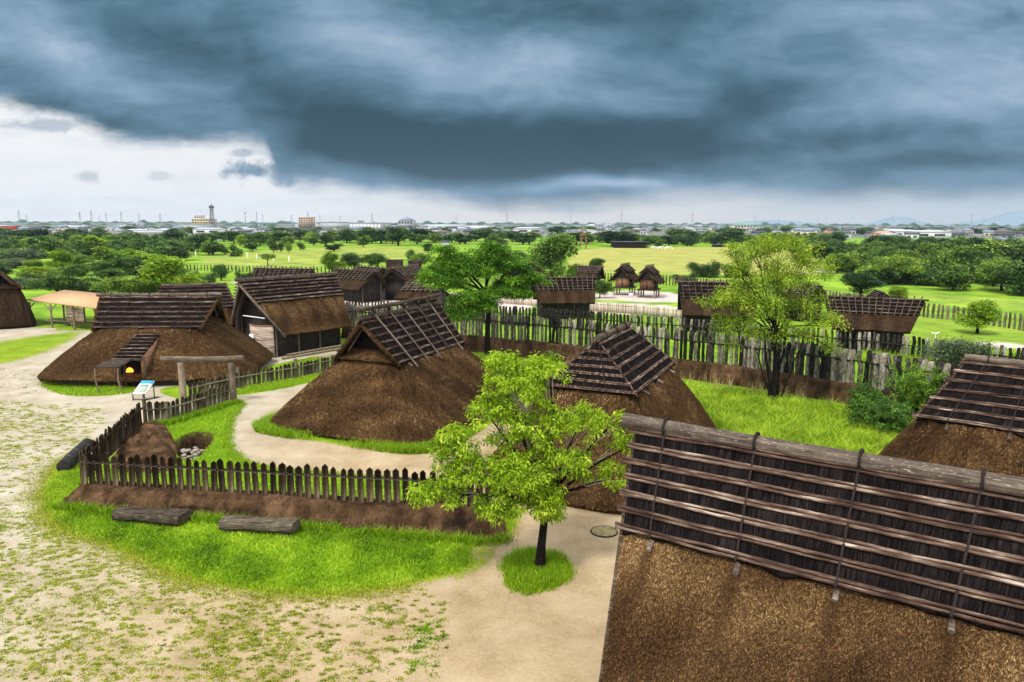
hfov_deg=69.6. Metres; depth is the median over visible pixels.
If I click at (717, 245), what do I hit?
park house
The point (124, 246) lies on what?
tree
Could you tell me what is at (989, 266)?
tree
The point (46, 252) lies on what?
tree
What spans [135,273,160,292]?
thatched house
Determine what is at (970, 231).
house
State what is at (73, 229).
tree
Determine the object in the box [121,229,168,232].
factory
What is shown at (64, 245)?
tree
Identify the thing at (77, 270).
tree
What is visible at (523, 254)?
tree
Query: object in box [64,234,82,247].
tree
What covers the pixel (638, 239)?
tree
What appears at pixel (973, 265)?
tree
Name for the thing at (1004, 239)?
house
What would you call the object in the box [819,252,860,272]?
tree
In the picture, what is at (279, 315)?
thatched house
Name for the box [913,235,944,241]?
tree
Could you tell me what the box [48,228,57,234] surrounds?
house
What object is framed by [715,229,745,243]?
tree
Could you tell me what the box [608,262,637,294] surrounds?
raised granary
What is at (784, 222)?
hills
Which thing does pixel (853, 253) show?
tree
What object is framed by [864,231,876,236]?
house
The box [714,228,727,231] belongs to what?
tree
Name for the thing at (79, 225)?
shop
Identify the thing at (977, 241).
tree
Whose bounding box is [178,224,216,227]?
factory
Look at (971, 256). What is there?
tree
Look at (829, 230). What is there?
house
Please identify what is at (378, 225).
stand building
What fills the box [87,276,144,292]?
tree
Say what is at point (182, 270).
tree
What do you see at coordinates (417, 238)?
tree
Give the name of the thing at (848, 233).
house
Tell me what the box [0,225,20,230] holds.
shop
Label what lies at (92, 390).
entry grass
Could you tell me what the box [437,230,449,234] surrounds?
house
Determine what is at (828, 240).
tree
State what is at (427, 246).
tree
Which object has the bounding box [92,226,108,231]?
tree
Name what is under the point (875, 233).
house
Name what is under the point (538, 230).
house
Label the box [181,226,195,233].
tree
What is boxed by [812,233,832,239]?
tree
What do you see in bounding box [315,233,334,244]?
tree
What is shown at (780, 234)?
tree
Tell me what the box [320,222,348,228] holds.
factory
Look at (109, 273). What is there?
tree
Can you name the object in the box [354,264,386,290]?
thatched house
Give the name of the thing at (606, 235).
tree
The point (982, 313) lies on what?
tree
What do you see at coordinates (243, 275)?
tree
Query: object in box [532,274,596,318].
thatched house
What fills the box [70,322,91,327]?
work table
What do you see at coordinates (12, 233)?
tree
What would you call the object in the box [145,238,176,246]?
tree
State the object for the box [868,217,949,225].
hills
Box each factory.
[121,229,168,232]
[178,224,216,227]
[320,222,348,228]
[425,224,466,229]
[467,225,494,228]
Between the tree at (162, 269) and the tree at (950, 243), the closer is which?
the tree at (162, 269)
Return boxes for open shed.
[27,290,98,329]
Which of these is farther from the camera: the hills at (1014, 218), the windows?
the hills at (1014, 218)
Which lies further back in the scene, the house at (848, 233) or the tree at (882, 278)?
the house at (848, 233)
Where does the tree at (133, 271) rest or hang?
on the ground at (486, 628)
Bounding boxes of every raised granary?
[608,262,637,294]
[633,264,664,297]
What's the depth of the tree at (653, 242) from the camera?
368.30 m
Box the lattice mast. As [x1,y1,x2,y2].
[208,205,214,223]
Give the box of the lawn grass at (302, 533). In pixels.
[41,461,515,594]
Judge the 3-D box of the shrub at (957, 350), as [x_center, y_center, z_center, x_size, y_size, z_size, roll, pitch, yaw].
[35.130,1.021,58.450,6.154,3.409,4.683,0,9,0]
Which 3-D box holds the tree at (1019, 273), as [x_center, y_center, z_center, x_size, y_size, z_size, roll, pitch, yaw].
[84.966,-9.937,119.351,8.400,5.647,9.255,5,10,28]
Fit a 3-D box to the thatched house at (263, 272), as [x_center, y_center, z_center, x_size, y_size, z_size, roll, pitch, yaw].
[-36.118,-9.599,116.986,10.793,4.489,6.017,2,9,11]
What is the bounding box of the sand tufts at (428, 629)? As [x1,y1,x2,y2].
[406,619,448,671]
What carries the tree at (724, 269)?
on the ground at (486, 628)
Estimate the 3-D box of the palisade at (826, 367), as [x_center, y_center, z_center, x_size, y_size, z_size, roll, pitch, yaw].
[6.136,-0.219,58.933,54.580,2.451,4.442,7,11,36]
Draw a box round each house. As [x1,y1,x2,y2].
[17,227,31,229]
[30,225,46,228]
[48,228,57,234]
[54,225,68,232]
[69,226,85,229]
[78,227,91,231]
[105,227,122,231]
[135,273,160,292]
[146,225,154,229]
[161,225,172,228]
[193,228,227,233]
[230,272,352,356]
[232,227,242,230]
[238,230,250,233]
[243,228,256,231]
[252,266,315,276]
[256,228,264,232]
[295,223,319,227]
[321,228,333,232]
[332,267,388,302]
[349,226,362,231]
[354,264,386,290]
[382,264,422,299]
[384,259,403,270]
[394,281,447,306]
[406,260,422,266]
[418,225,427,229]
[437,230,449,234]
[441,240,449,245]
[445,226,456,232]
[500,263,548,290]
[513,227,544,233]
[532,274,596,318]
[576,264,604,281]
[579,230,597,233]
[599,413,1023,681]
[640,229,646,234]
[675,278,758,331]
[708,226,716,230]
[711,244,723,246]
[751,230,766,235]
[780,281,826,321]
[793,228,800,233]
[800,228,815,234]
[823,228,834,233]
[824,293,928,352]
[836,231,851,239]
[841,228,855,235]
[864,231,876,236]
[866,289,890,297]
[870,231,892,235]
[874,225,882,229]
[877,233,900,235]
[886,230,913,235]
[903,232,919,239]
[906,230,951,238]
[951,232,965,237]
[962,229,973,234]
[982,230,994,236]
[992,232,1012,238]
[992,237,1017,241]
[1016,231,1023,236]
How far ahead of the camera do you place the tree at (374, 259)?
182.44 m
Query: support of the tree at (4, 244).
on the ground at (486, 628)
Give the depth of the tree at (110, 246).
283.59 m
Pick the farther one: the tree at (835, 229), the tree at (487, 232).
the tree at (835, 229)
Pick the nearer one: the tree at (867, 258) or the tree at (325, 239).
the tree at (867, 258)
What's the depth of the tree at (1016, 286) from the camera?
119.93 m
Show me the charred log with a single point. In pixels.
(68, 460)
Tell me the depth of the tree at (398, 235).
358.11 m
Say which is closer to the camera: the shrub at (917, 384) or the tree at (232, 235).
the shrub at (917, 384)
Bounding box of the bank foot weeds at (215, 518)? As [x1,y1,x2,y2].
[44,497,517,546]
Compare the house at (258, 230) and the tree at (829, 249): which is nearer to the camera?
the tree at (829, 249)
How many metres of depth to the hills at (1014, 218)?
4075.34 m
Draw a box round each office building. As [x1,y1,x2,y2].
[192,219,216,223]
[194,215,204,218]
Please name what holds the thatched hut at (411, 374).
on the ground at (486, 628)
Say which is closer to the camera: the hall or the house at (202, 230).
the house at (202, 230)
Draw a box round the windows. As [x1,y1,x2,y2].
[919,234,944,235]
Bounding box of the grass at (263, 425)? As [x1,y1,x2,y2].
[251,395,530,454]
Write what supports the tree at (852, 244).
on the ground at (486, 628)
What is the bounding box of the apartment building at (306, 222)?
[298,217,314,228]
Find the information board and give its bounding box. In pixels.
[132,381,158,400]
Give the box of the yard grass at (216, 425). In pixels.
[102,404,483,502]
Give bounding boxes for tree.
[0,227,12,231]
[0,234,16,241]
[0,241,11,248]
[0,248,44,260]
[0,252,24,265]
[0,258,26,267]
[0,264,15,273]
[2,229,23,235]
[2,238,25,249]
[5,231,23,235]
[7,235,28,240]
[12,276,35,288]
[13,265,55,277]
[16,270,50,278]
[17,259,45,270]
[18,228,52,237]
[22,235,51,248]
[23,272,82,292]
[28,244,47,258]
[35,237,63,251]
[36,247,50,257]
[42,248,75,267]
[44,267,70,276]
[52,231,86,237]
[57,228,87,236]
[57,233,83,239]
[59,239,75,252]
[59,264,90,277]
[62,274,109,292]
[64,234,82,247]
[66,254,94,265]
[69,235,96,249]
[69,239,84,252]
[77,248,96,259]
[81,235,110,249]
[81,237,97,249]
[84,261,115,272]
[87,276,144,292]
[90,246,129,261]
[90,268,128,279]
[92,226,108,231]
[92,231,107,237]
[96,255,143,271]
[100,234,117,244]
[103,238,119,248]
[108,239,144,250]
[108,242,135,252]
[117,232,135,240]
[119,225,138,229]
[121,248,157,260]
[124,263,150,274]
[127,279,158,292]
[131,238,148,250]
[135,253,206,287]
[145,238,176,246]
[146,242,170,253]
[149,245,174,256]
[150,233,162,238]
[156,240,197,251]
[162,231,186,239]
[162,246,191,258]
[163,228,181,231]
[169,273,196,283]
[173,267,190,274]
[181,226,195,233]
[186,233,209,251]
[189,269,220,282]
[192,232,220,240]
[197,240,224,254]
[211,264,230,280]
[214,230,229,241]
[221,246,228,254]
[222,230,244,243]
[227,243,243,256]
[234,234,248,245]
[235,234,251,244]
[235,270,252,277]
[242,241,259,251]
[245,232,267,243]
[249,233,270,245]
[258,253,276,265]
[264,230,289,240]
[265,239,278,252]
[270,231,297,241]
[271,227,291,230]
[277,236,295,244]
[277,243,284,250]
[282,228,308,232]
[285,241,292,252]
[291,229,307,240]
[296,242,305,249]
[300,233,315,243]
[306,236,319,245]
[309,226,324,231]
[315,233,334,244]
[320,251,346,270]
[321,229,338,238]
[322,243,344,250]
[336,228,356,242]
[339,252,364,267]
[352,228,374,238]
[356,235,371,246]
[362,252,388,266]
[369,229,387,242]
[369,235,379,243]
[382,233,401,243]
[384,225,412,245]
[404,348,634,568]
[405,248,415,259]
[407,228,433,241]
[408,232,427,243]
[409,253,434,264]
[413,239,555,354]
[420,243,434,252]
[427,233,442,242]
[440,232,456,242]
[451,232,468,243]
[452,234,480,243]
[466,230,484,240]
[476,227,497,240]
[486,233,502,241]
[495,230,506,238]
[495,238,507,245]
[503,230,519,241]
[510,250,528,261]
[511,232,532,244]
[521,231,542,244]
[524,256,547,269]
[525,231,582,276]
[546,226,569,233]
[565,226,584,229]
[566,232,583,243]
[566,263,578,276]
[578,233,595,244]
[583,226,598,230]
[589,257,605,265]
[595,230,616,241]
[595,279,614,297]
[598,230,623,245]
[605,230,641,240]
[619,226,637,231]
[633,232,642,240]
[643,234,658,245]
[643,235,654,246]
[654,236,668,245]
[659,235,679,245]
[664,228,687,235]
[665,234,687,244]
[671,272,698,280]
[677,235,701,245]
[680,230,703,238]
[685,259,723,277]
[691,229,852,399]
[700,230,717,237]
[701,232,714,242]
[708,234,729,243]
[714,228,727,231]
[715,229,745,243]
[719,261,750,277]
[727,227,745,235]
[742,233,758,244]
[753,227,773,231]
[767,232,786,239]
[780,225,794,231]
[785,233,806,240]
[785,239,816,254]
[795,242,839,261]
[807,232,818,240]
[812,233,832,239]
[814,234,830,241]
[818,227,839,232]
[818,238,841,243]
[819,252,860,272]
[823,250,865,270]
[825,254,837,273]
[827,240,849,245]
[830,231,847,242]
[834,241,860,249]
[834,246,852,252]
[838,271,886,296]
[846,246,873,255]
[847,241,859,248]
[847,251,873,271]
[854,256,885,272]
[856,227,869,233]
[858,240,874,246]
[860,234,885,243]
[863,252,929,284]
[863,266,908,284]
[867,248,886,256]
[868,239,883,244]
[868,240,894,247]
[870,247,910,258]
[871,245,890,249]
[874,234,909,246]
[882,247,934,263]
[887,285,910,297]
[889,243,914,248]
[891,274,913,283]
[894,235,913,242]
[900,241,944,250]
[902,265,950,287]
[904,258,938,282]
[908,227,928,229]
[910,238,935,243]
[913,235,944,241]
[913,242,946,256]
[922,246,953,262]
[923,251,958,270]
[923,262,976,289]
[934,237,951,242]
[936,239,966,248]
[948,249,993,267]
[949,244,979,265]
[951,238,974,245]
[951,299,1002,333]
[952,235,967,239]
[958,238,984,245]
[963,259,985,283]
[964,256,991,282]
[967,236,992,243]
[968,244,1005,256]
[969,228,982,233]
[971,239,1009,256]
[972,255,1019,285]
[974,259,1016,290]
[986,259,1023,295]
[988,226,1011,230]
[996,239,1013,247]
[1000,247,1021,260]
[1005,235,1019,243]
[1005,244,1023,261]
[1006,237,1023,246]
[1009,265,1023,280]
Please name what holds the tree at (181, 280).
on the ground at (486, 628)
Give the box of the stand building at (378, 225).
[349,222,384,229]
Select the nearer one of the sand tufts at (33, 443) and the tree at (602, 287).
the sand tufts at (33, 443)
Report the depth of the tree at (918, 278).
137.86 m
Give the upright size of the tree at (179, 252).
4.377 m
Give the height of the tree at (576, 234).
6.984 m
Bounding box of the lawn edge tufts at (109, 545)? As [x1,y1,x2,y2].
[11,456,435,612]
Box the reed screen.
[380,291,681,318]
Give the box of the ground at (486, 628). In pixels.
[0,222,1023,681]
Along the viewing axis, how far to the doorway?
51.74 m
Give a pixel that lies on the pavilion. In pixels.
(628, 244)
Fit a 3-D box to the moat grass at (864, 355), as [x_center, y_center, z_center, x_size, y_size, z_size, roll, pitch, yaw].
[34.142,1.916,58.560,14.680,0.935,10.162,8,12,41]
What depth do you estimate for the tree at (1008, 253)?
218.40 m
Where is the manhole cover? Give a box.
[590,525,617,537]
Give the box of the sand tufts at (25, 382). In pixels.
[0,368,43,402]
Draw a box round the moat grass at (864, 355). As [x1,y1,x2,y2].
[861,347,954,374]
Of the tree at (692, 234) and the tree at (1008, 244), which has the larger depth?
the tree at (692, 234)
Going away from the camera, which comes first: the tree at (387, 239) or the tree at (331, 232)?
the tree at (387, 239)
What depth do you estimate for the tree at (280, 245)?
278.87 m
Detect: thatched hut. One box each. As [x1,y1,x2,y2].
[0,270,36,328]
[36,292,274,392]
[158,282,243,331]
[269,293,515,444]
[483,321,716,512]
[878,354,1023,477]
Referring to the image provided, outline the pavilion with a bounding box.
[609,241,646,247]
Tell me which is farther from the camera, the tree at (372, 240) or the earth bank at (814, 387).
the tree at (372, 240)
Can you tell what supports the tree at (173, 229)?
on the ground at (486, 628)
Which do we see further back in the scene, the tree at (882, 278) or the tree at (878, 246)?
the tree at (878, 246)
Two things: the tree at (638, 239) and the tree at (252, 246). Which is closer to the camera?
the tree at (252, 246)
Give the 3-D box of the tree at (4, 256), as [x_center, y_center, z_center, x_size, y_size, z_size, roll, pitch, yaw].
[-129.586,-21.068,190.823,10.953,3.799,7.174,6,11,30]
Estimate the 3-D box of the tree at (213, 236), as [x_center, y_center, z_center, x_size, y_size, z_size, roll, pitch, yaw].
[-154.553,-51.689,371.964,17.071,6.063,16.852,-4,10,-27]
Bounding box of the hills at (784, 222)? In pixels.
[717,220,867,225]
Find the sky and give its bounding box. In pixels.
[0,0,1023,224]
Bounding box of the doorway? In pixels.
[122,361,141,385]
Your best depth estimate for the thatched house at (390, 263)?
163.38 m
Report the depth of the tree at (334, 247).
288.25 m
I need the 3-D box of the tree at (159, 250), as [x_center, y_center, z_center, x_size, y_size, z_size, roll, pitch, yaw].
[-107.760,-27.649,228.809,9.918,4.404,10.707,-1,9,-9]
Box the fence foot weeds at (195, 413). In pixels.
[142,397,244,425]
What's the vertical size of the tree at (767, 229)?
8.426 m
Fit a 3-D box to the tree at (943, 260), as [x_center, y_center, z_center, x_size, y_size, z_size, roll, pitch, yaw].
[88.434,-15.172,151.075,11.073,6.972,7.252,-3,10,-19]
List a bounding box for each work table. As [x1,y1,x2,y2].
[48,318,70,323]
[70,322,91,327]
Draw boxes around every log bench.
[111,506,192,526]
[218,515,300,535]
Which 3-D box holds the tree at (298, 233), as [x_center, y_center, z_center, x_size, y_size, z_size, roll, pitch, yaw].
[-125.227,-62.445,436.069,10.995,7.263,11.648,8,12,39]
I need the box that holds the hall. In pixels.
[398,217,415,228]
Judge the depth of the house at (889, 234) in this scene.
537.66 m
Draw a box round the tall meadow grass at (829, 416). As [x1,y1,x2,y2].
[478,354,906,453]
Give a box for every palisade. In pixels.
[345,303,961,393]
[346,301,1023,359]
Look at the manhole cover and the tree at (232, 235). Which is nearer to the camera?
the manhole cover
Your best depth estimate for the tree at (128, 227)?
770.57 m
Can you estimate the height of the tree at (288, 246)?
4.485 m
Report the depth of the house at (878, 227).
1362.53 m
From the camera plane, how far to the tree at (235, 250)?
244.33 m
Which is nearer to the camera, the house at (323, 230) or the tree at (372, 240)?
the tree at (372, 240)
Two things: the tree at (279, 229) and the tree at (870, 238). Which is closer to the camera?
the tree at (870, 238)
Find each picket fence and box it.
[78,399,147,479]
[79,452,490,506]
[146,384,229,420]
[188,355,334,400]
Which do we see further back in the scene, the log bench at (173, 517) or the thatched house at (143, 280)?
the thatched house at (143, 280)
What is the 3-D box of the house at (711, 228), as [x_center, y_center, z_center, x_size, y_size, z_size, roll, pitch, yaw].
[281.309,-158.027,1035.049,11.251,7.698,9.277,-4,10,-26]
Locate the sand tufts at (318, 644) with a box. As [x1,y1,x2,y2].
[194,587,449,681]
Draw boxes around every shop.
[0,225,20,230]
[71,224,87,226]
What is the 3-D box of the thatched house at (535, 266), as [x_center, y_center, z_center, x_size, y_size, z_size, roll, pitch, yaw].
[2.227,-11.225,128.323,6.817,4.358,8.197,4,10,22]
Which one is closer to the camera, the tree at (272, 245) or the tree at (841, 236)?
the tree at (272, 245)
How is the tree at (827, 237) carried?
on the ground at (486, 628)
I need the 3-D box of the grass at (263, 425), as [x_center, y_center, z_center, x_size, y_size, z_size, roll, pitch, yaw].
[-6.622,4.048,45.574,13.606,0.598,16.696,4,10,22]
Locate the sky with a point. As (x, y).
(435, 111)
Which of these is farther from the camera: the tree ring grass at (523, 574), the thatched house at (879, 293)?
the thatched house at (879, 293)
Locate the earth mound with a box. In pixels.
[115,420,177,472]
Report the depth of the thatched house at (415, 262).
163.69 m
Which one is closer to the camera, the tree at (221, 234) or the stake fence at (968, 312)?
the stake fence at (968, 312)
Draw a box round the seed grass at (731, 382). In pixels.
[681,371,848,405]
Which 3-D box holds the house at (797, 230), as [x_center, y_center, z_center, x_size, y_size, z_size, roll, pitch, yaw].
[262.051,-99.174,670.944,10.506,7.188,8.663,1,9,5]
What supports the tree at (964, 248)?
on the ground at (486, 628)
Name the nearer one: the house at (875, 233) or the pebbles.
the pebbles
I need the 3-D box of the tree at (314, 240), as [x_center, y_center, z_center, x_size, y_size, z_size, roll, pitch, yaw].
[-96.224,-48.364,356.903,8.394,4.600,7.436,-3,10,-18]
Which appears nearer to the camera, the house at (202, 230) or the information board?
the information board
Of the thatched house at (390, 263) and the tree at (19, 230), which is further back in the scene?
the tree at (19, 230)
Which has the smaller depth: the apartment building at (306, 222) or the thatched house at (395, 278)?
the thatched house at (395, 278)
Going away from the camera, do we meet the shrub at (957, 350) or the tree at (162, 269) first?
the shrub at (957, 350)
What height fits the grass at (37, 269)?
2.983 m
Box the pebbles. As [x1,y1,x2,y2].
[72,534,585,679]
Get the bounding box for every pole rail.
[282,348,339,359]
[286,344,342,355]
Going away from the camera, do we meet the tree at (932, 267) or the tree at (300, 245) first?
the tree at (932, 267)
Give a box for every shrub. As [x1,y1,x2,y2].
[842,374,891,420]
[842,395,914,433]
[883,357,948,411]
[914,335,996,367]
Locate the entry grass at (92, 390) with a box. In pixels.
[39,381,135,396]
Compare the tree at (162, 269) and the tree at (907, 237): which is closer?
the tree at (162, 269)
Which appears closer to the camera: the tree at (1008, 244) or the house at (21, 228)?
the tree at (1008, 244)
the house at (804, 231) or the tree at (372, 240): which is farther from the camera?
the house at (804, 231)
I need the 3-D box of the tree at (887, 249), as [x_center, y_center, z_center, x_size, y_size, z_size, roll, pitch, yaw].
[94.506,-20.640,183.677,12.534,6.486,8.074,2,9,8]
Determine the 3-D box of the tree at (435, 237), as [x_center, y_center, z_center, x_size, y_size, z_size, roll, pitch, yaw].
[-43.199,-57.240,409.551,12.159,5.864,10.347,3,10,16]
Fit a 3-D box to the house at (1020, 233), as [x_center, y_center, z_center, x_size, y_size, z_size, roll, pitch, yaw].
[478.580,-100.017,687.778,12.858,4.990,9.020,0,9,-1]
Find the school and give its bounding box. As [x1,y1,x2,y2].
[729,223,764,230]
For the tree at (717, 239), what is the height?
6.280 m
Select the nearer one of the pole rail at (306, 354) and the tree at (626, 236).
the pole rail at (306, 354)
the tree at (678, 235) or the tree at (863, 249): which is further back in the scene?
the tree at (678, 235)
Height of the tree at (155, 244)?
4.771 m
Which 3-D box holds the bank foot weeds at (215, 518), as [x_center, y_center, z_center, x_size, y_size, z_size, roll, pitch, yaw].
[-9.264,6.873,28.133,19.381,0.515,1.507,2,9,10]
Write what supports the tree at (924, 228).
on the ground at (486, 628)
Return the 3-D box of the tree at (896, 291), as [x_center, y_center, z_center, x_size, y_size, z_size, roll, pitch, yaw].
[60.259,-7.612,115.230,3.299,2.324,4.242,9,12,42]
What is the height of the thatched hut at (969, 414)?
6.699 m
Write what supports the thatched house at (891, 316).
on the ground at (486, 628)
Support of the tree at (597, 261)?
on the ground at (486, 628)
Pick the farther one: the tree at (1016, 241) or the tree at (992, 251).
the tree at (1016, 241)
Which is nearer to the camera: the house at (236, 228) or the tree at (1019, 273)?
the tree at (1019, 273)
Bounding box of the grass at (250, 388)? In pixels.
[237,370,323,393]
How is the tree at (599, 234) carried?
on the ground at (486, 628)
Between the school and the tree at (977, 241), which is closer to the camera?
the tree at (977, 241)
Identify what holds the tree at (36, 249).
on the ground at (486, 628)
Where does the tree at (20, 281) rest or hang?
on the ground at (486, 628)
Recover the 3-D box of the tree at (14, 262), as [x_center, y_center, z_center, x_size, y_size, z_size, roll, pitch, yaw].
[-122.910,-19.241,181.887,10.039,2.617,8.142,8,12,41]
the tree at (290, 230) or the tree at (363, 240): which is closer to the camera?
the tree at (363, 240)
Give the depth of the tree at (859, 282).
114.85 m
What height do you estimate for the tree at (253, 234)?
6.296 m
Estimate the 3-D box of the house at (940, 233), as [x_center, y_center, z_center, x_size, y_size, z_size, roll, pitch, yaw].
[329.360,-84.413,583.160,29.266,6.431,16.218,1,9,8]
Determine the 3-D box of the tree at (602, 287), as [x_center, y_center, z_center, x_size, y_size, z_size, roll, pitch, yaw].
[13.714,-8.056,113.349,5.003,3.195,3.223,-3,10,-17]
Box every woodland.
[0,219,1023,225]
[3,222,1008,227]
[21,224,984,230]
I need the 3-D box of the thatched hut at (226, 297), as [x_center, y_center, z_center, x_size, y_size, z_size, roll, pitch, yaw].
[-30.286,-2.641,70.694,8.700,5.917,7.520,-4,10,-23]
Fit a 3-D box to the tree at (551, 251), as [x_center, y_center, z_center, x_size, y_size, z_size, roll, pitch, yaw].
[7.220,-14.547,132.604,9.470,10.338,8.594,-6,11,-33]
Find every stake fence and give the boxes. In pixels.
[183,264,354,272]
[604,272,1023,330]
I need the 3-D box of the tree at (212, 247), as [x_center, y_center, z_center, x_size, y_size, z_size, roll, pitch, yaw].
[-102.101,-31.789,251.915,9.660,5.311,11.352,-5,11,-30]
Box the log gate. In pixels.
[159,355,244,402]
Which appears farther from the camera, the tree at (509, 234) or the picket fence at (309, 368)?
the tree at (509, 234)
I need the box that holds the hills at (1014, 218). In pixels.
[938,210,1023,225]
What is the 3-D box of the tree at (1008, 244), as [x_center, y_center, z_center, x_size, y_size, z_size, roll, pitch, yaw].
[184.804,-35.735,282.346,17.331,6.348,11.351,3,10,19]
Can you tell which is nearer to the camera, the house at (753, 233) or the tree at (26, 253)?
the tree at (26, 253)
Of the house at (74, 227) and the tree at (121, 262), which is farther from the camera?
the house at (74, 227)
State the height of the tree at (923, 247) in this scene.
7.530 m
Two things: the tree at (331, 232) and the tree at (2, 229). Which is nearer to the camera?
the tree at (331, 232)
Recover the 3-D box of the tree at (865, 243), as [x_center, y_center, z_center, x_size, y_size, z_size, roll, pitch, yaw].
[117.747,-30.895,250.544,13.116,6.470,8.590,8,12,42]
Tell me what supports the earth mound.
on the ground at (486, 628)
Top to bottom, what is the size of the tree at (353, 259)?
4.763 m
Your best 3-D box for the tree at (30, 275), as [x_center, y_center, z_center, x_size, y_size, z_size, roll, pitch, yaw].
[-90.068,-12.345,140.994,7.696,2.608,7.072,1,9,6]
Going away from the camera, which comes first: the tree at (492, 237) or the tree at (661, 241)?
the tree at (661, 241)
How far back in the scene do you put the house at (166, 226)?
756.85 m
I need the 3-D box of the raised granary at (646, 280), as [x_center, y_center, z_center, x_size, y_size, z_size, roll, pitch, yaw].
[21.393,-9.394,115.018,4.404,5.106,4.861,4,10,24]
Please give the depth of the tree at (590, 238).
386.42 m
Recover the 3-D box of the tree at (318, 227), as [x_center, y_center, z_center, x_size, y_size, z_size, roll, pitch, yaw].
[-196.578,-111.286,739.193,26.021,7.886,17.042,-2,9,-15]
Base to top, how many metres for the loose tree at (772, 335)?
11.186 m
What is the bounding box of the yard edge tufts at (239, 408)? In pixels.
[217,401,419,482]
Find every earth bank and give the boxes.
[60,481,505,537]
[341,327,924,416]
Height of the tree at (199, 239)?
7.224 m
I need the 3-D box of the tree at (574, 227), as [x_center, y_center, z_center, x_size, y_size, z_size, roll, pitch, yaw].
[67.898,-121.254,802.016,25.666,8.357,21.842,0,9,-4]
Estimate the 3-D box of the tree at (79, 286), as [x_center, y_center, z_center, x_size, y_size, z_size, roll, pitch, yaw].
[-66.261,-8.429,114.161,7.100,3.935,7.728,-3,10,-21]
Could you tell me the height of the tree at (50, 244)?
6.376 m
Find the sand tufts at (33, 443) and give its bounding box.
[0,400,106,505]
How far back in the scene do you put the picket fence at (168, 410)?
43.93 m
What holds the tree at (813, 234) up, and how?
on the ground at (486, 628)
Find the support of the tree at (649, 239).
on the ground at (486, 628)
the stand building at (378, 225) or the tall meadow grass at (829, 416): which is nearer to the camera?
the tall meadow grass at (829, 416)
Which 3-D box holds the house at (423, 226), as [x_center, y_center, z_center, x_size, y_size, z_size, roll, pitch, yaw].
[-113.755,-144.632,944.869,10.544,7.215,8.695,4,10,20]
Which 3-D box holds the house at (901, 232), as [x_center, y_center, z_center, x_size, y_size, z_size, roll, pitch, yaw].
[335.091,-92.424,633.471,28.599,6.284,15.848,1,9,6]
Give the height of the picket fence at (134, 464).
1.495 m
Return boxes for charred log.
[56,438,91,470]
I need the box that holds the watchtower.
[580,229,586,248]
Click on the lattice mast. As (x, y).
(212, 213)
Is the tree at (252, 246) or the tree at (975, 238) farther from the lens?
the tree at (975, 238)
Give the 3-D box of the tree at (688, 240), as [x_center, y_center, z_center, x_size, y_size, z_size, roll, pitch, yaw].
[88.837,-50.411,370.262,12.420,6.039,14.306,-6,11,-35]
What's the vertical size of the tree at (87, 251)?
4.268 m
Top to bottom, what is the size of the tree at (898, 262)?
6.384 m
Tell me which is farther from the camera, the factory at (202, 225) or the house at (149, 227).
the factory at (202, 225)
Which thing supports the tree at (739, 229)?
on the ground at (486, 628)
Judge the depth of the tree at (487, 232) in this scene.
450.43 m
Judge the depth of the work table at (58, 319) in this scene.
83.12 m
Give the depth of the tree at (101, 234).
343.83 m
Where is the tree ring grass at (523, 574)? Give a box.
[496,544,576,596]
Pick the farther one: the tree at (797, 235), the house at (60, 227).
the house at (60, 227)
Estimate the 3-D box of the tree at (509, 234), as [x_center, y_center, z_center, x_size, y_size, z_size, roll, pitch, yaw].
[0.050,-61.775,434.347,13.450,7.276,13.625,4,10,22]
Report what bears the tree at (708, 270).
on the ground at (486, 628)
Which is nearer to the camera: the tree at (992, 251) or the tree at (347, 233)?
the tree at (992, 251)
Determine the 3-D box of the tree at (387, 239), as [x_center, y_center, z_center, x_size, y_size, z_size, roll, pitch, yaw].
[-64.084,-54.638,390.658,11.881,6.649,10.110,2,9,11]
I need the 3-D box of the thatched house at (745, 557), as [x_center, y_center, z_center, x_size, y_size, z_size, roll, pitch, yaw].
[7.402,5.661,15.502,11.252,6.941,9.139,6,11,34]
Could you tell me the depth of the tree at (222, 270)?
143.49 m
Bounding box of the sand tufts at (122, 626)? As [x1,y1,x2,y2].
[0,507,307,681]
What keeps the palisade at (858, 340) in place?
on the ground at (486, 628)
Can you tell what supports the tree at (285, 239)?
on the ground at (486, 628)
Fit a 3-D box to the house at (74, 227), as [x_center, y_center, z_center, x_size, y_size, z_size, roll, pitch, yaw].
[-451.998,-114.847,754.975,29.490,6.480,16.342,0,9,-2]
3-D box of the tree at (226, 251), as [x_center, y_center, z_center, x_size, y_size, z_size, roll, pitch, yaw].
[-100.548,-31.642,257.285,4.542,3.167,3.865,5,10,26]
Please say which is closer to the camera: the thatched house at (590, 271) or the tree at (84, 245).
the thatched house at (590, 271)
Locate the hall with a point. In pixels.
(407, 222)
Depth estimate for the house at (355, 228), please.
626.48 m
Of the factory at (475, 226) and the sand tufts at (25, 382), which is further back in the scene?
the factory at (475, 226)
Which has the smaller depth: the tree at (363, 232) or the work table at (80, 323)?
the work table at (80, 323)
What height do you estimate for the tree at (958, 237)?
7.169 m
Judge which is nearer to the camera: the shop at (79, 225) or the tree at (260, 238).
the tree at (260, 238)
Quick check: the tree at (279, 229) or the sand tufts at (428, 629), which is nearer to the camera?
the sand tufts at (428, 629)
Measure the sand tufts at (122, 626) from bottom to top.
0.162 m
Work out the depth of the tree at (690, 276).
143.29 m
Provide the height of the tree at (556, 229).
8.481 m
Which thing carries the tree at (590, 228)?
on the ground at (486, 628)

